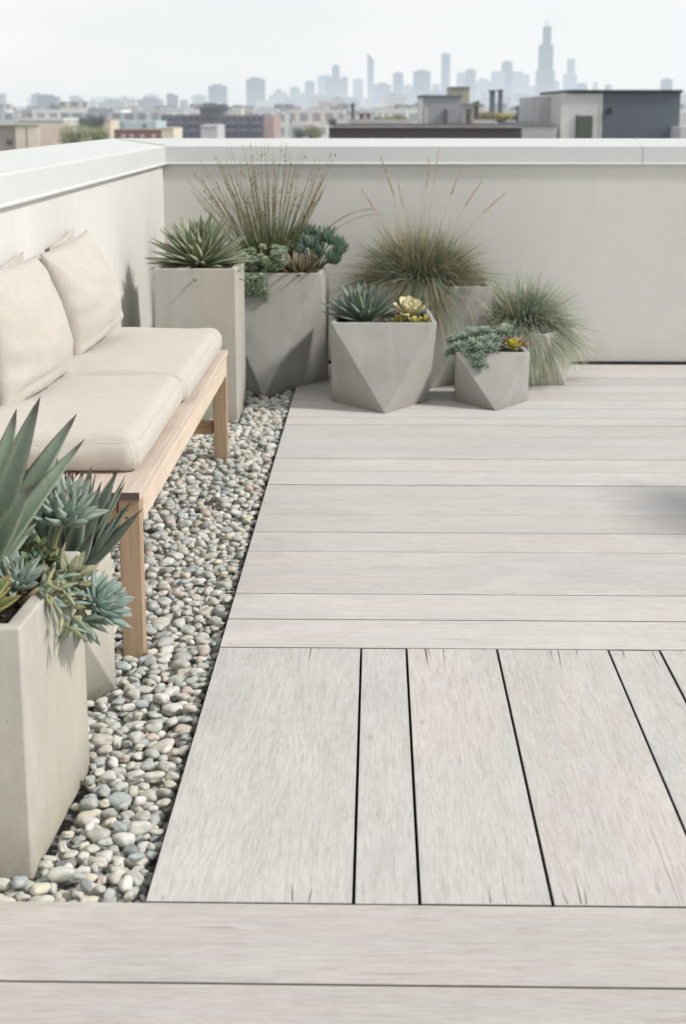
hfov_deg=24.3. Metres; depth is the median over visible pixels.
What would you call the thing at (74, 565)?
echeveria
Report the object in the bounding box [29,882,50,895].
pebble
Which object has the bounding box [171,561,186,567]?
pebble
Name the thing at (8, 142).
window
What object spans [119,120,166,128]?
teal house
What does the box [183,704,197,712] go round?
pebble
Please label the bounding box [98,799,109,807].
pebble
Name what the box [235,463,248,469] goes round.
pebble
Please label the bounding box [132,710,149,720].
pebble
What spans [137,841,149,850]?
pebble
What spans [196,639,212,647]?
pebble
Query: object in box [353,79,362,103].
tower
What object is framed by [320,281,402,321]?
agave
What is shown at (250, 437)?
pebble bed
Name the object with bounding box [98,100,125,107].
tower
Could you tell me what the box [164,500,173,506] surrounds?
pebble
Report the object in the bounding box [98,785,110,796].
pebble
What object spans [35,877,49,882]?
pebble
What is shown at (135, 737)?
pebble
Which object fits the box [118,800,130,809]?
pebble
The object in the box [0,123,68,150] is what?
beige house
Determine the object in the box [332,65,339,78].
tower
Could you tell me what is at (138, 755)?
pebble
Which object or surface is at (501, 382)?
faceted planter
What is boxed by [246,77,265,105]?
tower
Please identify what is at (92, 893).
pebble
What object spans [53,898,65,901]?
pebble
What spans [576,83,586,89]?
tower
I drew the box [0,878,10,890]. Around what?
pebble
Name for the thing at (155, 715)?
pebble
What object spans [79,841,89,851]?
pebble
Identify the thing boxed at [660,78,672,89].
tower
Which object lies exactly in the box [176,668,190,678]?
pebble
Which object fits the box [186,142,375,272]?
rush
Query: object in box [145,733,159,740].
pebble
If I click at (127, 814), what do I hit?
pebble
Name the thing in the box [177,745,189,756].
pebble
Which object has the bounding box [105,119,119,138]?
cream tower block
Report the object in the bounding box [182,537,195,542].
pebble
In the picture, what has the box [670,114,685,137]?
white corner block
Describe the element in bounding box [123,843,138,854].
pebble
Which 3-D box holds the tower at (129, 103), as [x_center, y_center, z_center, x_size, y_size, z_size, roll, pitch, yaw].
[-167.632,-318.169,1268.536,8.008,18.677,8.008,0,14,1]
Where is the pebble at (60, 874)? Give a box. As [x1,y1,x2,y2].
[47,866,74,881]
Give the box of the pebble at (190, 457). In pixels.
[184,454,196,460]
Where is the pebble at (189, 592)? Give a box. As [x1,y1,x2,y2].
[187,590,196,598]
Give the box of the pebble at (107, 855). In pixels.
[95,850,112,863]
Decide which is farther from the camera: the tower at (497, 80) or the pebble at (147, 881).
the tower at (497, 80)
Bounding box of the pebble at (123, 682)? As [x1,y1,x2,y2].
[119,678,130,687]
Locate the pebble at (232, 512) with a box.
[229,509,241,515]
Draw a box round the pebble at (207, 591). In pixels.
[203,588,212,596]
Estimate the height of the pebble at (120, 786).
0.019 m
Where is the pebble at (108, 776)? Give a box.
[101,770,116,781]
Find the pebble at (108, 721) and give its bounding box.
[103,718,115,725]
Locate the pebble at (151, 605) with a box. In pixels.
[146,600,159,610]
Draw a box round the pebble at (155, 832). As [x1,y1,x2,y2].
[149,829,163,835]
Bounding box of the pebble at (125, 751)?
[121,749,132,753]
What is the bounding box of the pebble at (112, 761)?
[108,756,117,768]
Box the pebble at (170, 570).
[160,567,174,574]
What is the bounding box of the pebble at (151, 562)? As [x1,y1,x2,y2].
[144,558,156,566]
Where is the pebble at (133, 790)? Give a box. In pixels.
[128,785,138,797]
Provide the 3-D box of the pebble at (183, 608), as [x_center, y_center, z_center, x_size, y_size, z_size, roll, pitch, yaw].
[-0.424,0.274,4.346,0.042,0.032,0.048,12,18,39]
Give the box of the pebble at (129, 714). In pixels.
[123,712,139,721]
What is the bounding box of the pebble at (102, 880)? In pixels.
[97,876,106,884]
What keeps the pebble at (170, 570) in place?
on the pebble bed
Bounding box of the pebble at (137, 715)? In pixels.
[132,711,142,719]
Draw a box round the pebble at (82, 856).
[77,851,89,861]
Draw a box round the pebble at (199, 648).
[196,644,210,653]
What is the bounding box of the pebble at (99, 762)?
[92,757,104,767]
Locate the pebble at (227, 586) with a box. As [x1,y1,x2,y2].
[215,581,231,590]
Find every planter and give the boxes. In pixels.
[0,551,89,879]
[82,553,115,699]
[153,259,245,423]
[244,263,328,396]
[331,308,436,412]
[371,279,492,387]
[454,342,529,410]
[479,325,578,385]
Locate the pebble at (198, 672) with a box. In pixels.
[189,668,203,677]
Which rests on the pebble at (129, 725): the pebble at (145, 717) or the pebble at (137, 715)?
the pebble at (137, 715)
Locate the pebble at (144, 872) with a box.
[139,868,148,876]
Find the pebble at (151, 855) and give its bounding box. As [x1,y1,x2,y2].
[146,851,158,859]
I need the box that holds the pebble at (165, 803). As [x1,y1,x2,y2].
[156,798,173,807]
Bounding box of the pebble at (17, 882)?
[11,876,27,888]
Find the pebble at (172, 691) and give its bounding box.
[161,686,179,697]
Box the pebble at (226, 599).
[223,596,233,602]
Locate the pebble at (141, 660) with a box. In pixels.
[137,655,151,666]
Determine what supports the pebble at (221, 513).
on the pebble bed
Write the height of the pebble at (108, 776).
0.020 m
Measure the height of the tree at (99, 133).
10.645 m
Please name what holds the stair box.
on the ground
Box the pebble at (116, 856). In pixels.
[111,854,124,862]
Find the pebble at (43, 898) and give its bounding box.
[29,895,54,901]
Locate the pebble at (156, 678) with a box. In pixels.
[149,674,160,683]
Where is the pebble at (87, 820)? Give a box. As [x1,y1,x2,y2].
[80,817,99,826]
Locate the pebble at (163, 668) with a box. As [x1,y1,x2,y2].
[151,663,168,671]
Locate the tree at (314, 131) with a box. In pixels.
[301,124,323,137]
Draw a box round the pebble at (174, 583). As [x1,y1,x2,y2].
[171,579,181,587]
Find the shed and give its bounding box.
[359,113,370,118]
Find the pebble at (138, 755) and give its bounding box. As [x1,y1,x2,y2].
[131,752,144,759]
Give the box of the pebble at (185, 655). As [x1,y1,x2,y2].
[173,651,190,660]
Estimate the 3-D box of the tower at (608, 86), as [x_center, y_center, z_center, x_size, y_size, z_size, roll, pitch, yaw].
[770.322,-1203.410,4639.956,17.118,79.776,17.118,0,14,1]
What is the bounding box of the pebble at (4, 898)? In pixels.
[0,893,15,900]
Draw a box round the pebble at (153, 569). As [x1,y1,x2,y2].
[147,566,158,573]
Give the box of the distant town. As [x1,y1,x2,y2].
[0,89,685,140]
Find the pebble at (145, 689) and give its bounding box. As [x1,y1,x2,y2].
[138,686,153,693]
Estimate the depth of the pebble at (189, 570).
4.66 m
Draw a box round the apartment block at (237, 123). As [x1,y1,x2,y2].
[161,103,280,137]
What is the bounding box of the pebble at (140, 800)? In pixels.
[133,796,146,805]
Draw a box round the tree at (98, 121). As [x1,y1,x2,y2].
[85,115,106,128]
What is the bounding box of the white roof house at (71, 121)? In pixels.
[17,118,78,135]
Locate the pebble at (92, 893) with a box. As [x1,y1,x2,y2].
[74,882,100,899]
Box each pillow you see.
[0,251,22,267]
[0,255,73,405]
[40,229,123,355]
[49,226,74,250]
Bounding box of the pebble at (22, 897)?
[16,894,30,901]
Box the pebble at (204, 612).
[198,606,214,618]
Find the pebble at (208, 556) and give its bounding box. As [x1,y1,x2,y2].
[202,552,217,559]
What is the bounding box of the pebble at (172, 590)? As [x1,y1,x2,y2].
[168,588,179,594]
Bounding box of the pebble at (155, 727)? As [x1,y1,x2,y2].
[144,721,162,733]
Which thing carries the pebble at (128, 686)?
on the pebble bed
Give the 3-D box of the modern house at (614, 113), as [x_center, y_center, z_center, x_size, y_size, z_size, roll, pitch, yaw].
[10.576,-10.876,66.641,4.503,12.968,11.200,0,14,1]
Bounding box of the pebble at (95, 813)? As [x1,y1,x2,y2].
[76,809,101,827]
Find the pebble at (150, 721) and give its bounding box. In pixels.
[146,719,163,728]
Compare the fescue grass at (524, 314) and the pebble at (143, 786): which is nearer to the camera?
the pebble at (143, 786)
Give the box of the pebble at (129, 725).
[123,720,145,733]
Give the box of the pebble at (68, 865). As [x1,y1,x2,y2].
[64,863,73,867]
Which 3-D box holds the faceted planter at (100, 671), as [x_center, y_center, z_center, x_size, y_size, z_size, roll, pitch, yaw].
[-0.746,0.290,3.576,0.423,0.342,0.556,0,14,1]
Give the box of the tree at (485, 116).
[479,110,500,121]
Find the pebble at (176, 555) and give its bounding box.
[166,552,183,559]
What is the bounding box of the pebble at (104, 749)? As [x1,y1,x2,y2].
[96,745,111,754]
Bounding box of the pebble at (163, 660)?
[157,656,169,663]
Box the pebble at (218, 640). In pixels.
[215,637,221,645]
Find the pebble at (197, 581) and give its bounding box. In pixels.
[192,578,205,584]
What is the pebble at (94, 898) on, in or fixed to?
on the pebble bed
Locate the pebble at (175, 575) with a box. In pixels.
[171,571,182,579]
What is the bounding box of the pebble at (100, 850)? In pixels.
[92,847,107,856]
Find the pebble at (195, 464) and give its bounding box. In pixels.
[189,461,200,467]
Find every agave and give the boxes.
[0,397,84,563]
[31,459,141,565]
[146,213,258,283]
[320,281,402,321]
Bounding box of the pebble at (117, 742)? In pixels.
[113,735,121,748]
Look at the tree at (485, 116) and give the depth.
82.21 m
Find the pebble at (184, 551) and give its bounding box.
[177,547,189,555]
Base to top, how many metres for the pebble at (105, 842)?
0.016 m
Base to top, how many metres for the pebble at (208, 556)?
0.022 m
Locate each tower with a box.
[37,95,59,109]
[88,100,97,106]
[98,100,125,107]
[126,100,137,107]
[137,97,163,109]
[166,93,177,105]
[180,100,187,107]
[208,84,227,103]
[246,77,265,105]
[290,87,299,95]
[305,81,314,93]
[318,75,332,94]
[326,77,342,95]
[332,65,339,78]
[341,76,347,96]
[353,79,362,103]
[367,53,373,97]
[374,83,390,97]
[393,72,402,94]
[403,84,412,93]
[413,70,430,94]
[432,84,439,90]
[441,53,449,93]
[456,72,464,86]
[465,69,475,92]
[475,78,490,101]
[491,71,504,100]
[502,61,512,98]
[512,71,529,98]
[528,86,534,95]
[535,21,554,94]
[554,80,559,90]
[563,59,576,89]
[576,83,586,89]
[593,82,597,89]
[605,84,611,89]
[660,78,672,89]
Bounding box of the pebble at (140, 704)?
[134,700,150,708]
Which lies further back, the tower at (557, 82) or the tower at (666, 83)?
the tower at (557, 82)
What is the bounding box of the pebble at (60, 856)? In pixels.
[58,848,69,859]
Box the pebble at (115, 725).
[108,722,120,732]
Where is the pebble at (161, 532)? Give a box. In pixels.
[155,530,168,539]
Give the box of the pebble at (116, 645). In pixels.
[114,642,120,648]
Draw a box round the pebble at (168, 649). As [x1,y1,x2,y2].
[160,645,173,652]
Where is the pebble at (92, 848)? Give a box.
[83,844,99,853]
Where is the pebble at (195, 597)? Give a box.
[190,594,200,600]
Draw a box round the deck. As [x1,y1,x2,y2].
[0,364,685,1023]
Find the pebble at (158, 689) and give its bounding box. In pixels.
[154,686,164,692]
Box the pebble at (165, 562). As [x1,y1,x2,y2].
[158,558,172,566]
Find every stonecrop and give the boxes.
[17,536,67,594]
[240,244,288,300]
[443,323,514,370]
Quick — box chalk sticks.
[283,223,350,271]
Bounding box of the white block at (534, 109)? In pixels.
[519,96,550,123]
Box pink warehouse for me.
[318,101,338,107]
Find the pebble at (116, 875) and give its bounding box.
[109,868,124,884]
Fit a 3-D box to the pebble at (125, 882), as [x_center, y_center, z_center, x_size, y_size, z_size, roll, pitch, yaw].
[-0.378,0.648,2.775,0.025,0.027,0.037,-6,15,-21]
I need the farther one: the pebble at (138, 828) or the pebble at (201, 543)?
the pebble at (201, 543)
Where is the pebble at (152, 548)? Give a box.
[144,544,156,552]
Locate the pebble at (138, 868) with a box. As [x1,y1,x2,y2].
[133,865,144,870]
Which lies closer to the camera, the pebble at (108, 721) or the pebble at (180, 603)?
the pebble at (108, 721)
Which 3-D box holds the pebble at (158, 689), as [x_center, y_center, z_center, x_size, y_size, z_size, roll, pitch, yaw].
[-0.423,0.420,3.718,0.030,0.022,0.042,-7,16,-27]
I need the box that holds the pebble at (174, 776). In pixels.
[165,771,180,782]
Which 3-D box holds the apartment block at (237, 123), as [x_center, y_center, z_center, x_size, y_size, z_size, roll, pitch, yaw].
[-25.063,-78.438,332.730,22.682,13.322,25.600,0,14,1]
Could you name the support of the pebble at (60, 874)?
on the pebble bed
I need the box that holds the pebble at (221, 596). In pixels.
[218,594,232,600]
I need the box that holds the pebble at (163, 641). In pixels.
[156,637,174,647]
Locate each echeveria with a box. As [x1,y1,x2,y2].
[0,548,47,597]
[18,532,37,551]
[18,568,134,627]
[33,474,109,581]
[59,550,97,595]
[59,614,108,649]
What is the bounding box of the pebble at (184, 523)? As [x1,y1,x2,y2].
[177,520,191,528]
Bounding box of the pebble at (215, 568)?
[213,565,222,571]
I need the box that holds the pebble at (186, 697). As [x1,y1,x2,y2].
[175,693,190,701]
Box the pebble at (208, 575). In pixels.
[202,571,215,578]
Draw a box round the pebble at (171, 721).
[165,717,177,726]
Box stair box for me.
[417,95,462,122]
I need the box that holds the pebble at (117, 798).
[105,791,131,807]
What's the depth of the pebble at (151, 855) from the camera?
2.90 m
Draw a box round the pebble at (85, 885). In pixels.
[79,878,91,892]
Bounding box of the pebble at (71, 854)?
[63,850,77,859]
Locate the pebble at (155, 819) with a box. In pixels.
[147,814,161,826]
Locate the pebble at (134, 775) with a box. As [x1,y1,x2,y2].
[126,770,144,780]
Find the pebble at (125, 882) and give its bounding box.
[118,875,132,893]
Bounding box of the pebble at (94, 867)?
[90,862,97,872]
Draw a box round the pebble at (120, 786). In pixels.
[114,781,128,791]
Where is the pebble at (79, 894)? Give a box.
[72,890,87,899]
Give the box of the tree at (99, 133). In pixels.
[85,126,108,140]
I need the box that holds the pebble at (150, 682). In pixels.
[144,679,155,686]
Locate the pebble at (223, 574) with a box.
[219,571,227,577]
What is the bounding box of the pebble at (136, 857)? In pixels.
[128,852,143,862]
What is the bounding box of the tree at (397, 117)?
[383,115,408,118]
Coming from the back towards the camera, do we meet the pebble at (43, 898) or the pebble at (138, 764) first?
the pebble at (138, 764)
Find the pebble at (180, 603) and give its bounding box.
[171,600,183,607]
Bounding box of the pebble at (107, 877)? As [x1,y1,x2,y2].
[105,873,110,883]
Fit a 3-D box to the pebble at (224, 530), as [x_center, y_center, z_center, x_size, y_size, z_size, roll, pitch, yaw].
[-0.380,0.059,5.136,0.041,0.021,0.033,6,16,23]
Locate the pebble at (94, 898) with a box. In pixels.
[85,896,100,901]
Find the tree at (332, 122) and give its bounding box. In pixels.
[326,117,337,126]
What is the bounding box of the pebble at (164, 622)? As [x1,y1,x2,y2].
[150,617,169,627]
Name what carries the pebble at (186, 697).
on the pebble bed
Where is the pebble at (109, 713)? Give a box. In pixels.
[105,711,118,717]
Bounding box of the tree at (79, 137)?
[56,122,93,143]
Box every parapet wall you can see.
[0,138,166,327]
[118,138,685,364]
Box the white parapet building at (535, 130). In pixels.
[498,122,556,137]
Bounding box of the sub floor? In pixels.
[352,657,419,905]
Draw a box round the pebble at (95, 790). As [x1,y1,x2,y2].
[92,784,107,796]
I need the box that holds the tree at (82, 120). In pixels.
[78,116,91,133]
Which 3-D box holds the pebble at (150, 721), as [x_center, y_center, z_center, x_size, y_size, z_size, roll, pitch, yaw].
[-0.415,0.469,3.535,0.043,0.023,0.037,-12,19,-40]
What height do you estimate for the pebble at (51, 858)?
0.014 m
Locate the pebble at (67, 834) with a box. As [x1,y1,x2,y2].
[61,831,73,838]
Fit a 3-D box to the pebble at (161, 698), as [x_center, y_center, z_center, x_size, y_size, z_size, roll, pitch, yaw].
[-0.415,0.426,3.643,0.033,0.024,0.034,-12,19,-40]
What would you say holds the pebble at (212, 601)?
on the pebble bed
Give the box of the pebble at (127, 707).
[121,703,134,711]
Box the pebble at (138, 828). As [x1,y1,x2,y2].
[128,820,151,836]
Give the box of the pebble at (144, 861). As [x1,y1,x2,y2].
[125,856,149,867]
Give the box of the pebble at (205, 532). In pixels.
[195,530,209,537]
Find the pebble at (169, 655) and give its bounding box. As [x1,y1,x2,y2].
[161,652,171,659]
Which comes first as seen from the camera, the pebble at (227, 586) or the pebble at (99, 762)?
the pebble at (99, 762)
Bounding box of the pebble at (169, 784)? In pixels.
[164,780,177,788]
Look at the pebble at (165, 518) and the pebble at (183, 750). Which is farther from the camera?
the pebble at (165, 518)
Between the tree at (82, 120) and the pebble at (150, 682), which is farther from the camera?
the tree at (82, 120)
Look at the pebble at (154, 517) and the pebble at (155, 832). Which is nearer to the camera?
the pebble at (155, 832)
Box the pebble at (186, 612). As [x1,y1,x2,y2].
[181,610,191,615]
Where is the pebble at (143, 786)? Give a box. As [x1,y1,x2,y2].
[138,782,149,789]
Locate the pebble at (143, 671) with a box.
[136,666,149,676]
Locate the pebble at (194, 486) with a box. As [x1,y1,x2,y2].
[185,483,198,489]
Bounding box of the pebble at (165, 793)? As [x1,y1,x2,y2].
[157,788,174,798]
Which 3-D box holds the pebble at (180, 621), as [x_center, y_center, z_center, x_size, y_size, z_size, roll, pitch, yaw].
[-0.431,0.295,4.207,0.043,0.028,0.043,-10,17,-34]
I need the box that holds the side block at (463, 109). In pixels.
[461,104,473,122]
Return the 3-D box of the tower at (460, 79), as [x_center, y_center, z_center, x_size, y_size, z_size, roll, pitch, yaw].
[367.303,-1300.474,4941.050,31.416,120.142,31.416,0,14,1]
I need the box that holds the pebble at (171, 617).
[163,613,177,622]
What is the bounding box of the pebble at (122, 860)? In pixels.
[113,857,125,867]
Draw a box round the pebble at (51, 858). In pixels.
[42,855,56,862]
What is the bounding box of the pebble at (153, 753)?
[144,748,159,759]
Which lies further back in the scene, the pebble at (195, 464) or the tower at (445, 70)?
the tower at (445, 70)
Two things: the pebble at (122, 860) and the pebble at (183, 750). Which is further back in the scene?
the pebble at (183, 750)
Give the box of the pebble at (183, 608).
[181,605,191,610]
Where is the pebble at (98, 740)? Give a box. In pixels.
[90,733,113,747]
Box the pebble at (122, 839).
[112,832,135,846]
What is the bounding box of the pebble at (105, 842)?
[98,837,112,846]
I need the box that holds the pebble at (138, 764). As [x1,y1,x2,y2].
[126,762,144,772]
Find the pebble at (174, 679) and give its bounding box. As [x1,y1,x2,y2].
[167,675,183,684]
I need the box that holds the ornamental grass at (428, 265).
[325,149,518,350]
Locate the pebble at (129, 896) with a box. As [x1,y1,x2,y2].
[123,891,134,901]
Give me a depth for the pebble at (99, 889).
2.76 m
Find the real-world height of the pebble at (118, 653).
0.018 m
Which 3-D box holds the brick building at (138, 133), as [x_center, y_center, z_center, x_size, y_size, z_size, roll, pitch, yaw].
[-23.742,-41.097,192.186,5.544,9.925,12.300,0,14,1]
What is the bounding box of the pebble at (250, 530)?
[244,527,253,533]
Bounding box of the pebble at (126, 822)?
[120,819,129,825]
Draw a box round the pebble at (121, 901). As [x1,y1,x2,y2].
[116,899,131,902]
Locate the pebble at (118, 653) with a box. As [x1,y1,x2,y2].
[115,651,123,657]
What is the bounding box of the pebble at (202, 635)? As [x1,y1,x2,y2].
[194,632,209,641]
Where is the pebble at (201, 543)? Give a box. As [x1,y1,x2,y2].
[196,539,205,548]
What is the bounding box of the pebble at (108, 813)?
[101,809,117,818]
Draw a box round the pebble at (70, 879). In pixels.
[68,874,86,883]
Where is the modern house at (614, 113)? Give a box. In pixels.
[538,90,682,137]
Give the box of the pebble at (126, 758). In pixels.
[118,754,130,762]
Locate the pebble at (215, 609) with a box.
[212,606,224,613]
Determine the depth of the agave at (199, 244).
6.90 m
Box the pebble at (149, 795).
[139,789,156,802]
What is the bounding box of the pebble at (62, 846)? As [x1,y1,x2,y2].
[58,841,66,853]
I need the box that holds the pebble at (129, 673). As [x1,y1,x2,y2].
[126,669,143,679]
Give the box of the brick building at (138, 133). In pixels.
[114,128,161,137]
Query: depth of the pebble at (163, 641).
4.03 m
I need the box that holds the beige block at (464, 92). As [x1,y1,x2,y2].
[446,87,469,103]
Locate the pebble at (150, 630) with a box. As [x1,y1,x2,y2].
[146,625,156,634]
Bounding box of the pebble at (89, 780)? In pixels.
[84,775,94,785]
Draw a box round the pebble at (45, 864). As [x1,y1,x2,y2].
[38,859,53,869]
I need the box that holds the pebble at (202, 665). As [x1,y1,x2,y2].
[196,662,208,668]
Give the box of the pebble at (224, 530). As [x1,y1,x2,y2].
[219,527,231,533]
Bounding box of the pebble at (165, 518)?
[162,516,174,522]
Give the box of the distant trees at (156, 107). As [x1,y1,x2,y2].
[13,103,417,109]
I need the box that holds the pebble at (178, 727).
[174,724,192,736]
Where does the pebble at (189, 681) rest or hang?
on the pebble bed
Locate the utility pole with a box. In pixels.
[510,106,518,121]
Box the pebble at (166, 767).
[158,760,175,773]
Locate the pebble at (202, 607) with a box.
[198,605,208,612]
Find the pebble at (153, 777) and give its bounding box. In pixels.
[142,771,165,783]
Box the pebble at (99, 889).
[94,885,105,894]
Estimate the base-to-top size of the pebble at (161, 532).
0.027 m
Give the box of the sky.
[0,0,685,106]
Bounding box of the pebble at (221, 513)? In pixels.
[215,511,223,517]
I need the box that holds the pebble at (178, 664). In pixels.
[171,658,191,671]
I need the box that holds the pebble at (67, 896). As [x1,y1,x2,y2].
[52,890,73,901]
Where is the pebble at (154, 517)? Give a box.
[148,515,160,521]
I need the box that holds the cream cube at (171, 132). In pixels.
[161,127,181,137]
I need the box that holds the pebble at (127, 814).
[120,810,133,820]
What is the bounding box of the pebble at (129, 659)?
[122,655,137,663]
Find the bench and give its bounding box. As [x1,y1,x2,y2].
[24,350,228,658]
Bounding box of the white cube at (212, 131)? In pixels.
[200,125,224,137]
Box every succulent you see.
[0,575,21,611]
[37,542,107,640]
[372,317,386,321]
[390,295,430,322]
[500,337,530,346]
[505,338,522,349]
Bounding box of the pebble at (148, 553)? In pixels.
[144,551,153,555]
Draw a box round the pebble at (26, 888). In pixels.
[20,880,34,892]
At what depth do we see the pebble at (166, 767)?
3.27 m
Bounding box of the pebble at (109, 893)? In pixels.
[103,888,114,899]
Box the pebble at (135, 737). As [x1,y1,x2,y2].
[128,731,141,744]
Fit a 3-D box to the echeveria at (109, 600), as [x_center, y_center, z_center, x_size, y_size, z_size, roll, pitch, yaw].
[-0.483,0.176,2.983,0.090,0.122,0.255,10,17,35]
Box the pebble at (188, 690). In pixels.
[181,686,193,694]
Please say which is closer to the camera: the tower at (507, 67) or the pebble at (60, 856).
the pebble at (60, 856)
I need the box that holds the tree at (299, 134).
[292,128,307,137]
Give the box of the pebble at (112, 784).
[109,778,121,787]
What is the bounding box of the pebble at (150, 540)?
[144,538,157,542]
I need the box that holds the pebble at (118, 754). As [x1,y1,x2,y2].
[109,751,123,758]
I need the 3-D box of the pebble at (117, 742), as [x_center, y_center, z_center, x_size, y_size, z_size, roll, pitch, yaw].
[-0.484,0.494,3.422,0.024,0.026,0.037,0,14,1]
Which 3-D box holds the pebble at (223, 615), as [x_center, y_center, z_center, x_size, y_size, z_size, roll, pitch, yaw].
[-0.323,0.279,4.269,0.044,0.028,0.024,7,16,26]
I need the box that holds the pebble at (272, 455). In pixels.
[268,451,274,459]
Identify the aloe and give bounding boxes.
[280,251,322,275]
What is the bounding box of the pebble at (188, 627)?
[179,625,195,633]
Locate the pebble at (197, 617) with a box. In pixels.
[193,615,202,623]
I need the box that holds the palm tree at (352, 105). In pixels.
[350,103,354,118]
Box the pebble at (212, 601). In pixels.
[206,597,219,605]
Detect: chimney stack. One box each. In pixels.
[488,90,495,119]
[497,90,503,123]
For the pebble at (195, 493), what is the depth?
5.57 m
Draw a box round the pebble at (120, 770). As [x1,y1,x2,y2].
[111,767,126,775]
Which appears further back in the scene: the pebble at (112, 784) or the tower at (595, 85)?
the tower at (595, 85)
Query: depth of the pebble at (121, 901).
2.74 m
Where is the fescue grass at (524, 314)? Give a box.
[452,265,607,392]
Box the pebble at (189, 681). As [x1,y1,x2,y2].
[186,676,198,685]
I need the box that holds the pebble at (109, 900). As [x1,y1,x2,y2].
[102,899,115,901]
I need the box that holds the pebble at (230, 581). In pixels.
[222,578,235,587]
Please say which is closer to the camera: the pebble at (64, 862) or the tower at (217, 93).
the pebble at (64, 862)
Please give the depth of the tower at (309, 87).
4352.58 m
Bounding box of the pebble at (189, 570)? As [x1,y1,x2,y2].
[181,567,195,575]
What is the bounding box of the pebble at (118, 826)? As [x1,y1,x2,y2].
[113,821,127,832]
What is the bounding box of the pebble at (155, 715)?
[149,712,162,718]
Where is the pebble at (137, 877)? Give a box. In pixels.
[124,869,143,886]
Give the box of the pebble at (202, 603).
[196,600,204,607]
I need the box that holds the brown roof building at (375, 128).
[329,119,521,137]
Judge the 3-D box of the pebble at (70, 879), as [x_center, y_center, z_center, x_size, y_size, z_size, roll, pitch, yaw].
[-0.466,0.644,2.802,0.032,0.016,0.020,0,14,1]
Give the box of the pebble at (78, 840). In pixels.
[71,835,87,844]
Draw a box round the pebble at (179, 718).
[177,716,187,724]
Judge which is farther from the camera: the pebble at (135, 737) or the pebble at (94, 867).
the pebble at (135, 737)
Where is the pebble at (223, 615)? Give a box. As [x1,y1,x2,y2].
[215,610,228,620]
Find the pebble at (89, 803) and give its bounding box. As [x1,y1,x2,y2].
[80,796,97,809]
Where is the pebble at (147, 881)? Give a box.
[142,873,152,886]
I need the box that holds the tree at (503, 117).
[493,112,514,121]
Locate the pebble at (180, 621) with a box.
[171,618,185,629]
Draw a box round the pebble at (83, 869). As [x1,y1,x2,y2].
[75,866,90,873]
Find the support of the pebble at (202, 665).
on the pebble bed
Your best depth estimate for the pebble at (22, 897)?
2.75 m
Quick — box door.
[424,108,427,122]
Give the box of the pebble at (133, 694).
[126,688,139,699]
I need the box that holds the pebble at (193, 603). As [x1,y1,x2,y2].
[187,600,199,606]
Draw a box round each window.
[6,140,11,144]
[577,116,592,137]
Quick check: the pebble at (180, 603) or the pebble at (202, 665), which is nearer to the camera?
the pebble at (202, 665)
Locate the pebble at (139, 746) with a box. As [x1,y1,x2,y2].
[134,743,144,750]
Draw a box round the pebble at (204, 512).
[200,508,210,516]
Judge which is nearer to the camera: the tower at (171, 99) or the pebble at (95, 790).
the pebble at (95, 790)
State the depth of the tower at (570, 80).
4813.41 m
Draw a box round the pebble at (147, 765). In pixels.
[139,761,154,770]
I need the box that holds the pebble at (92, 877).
[85,873,98,882]
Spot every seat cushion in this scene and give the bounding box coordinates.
[0,374,182,470]
[64,327,221,401]
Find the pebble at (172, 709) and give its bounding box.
[162,703,182,716]
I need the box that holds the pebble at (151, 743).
[145,741,157,749]
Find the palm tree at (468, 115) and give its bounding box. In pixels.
[463,108,473,123]
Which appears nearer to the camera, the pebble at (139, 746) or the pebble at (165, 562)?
the pebble at (139, 746)
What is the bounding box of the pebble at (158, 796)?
[151,787,161,800]
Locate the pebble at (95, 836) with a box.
[85,829,110,842]
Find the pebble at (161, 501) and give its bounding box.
[154,498,166,506]
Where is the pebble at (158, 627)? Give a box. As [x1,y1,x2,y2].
[152,623,163,631]
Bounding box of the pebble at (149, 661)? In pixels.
[144,656,157,667]
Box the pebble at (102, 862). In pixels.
[87,857,107,868]
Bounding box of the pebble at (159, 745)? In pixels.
[151,738,174,753]
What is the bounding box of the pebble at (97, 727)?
[90,722,107,731]
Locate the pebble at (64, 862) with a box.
[54,859,75,868]
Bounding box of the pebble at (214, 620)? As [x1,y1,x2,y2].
[207,616,221,625]
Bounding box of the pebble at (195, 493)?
[189,491,199,497]
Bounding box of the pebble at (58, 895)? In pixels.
[54,892,61,899]
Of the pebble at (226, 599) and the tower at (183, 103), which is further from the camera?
the tower at (183, 103)
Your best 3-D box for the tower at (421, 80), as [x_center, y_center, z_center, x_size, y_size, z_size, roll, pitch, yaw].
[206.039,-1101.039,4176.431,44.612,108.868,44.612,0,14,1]
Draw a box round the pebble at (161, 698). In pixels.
[153,693,169,703]
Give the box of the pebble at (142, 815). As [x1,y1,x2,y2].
[134,810,150,820]
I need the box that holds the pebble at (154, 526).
[151,523,164,531]
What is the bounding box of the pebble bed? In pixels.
[2,390,293,902]
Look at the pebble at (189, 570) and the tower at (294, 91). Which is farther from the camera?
the tower at (294, 91)
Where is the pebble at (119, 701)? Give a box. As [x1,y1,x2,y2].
[111,697,124,705]
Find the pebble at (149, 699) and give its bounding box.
[143,697,152,702]
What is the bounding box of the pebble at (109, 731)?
[99,728,112,734]
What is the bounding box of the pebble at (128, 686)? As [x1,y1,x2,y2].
[123,683,135,693]
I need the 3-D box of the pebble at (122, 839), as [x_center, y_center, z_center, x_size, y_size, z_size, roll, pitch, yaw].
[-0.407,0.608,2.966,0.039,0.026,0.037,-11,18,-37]
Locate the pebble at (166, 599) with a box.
[156,597,171,602]
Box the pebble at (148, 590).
[145,585,151,597]
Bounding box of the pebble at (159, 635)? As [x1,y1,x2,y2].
[154,631,171,639]
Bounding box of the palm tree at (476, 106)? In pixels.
[472,100,482,119]
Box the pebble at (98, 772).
[94,768,104,777]

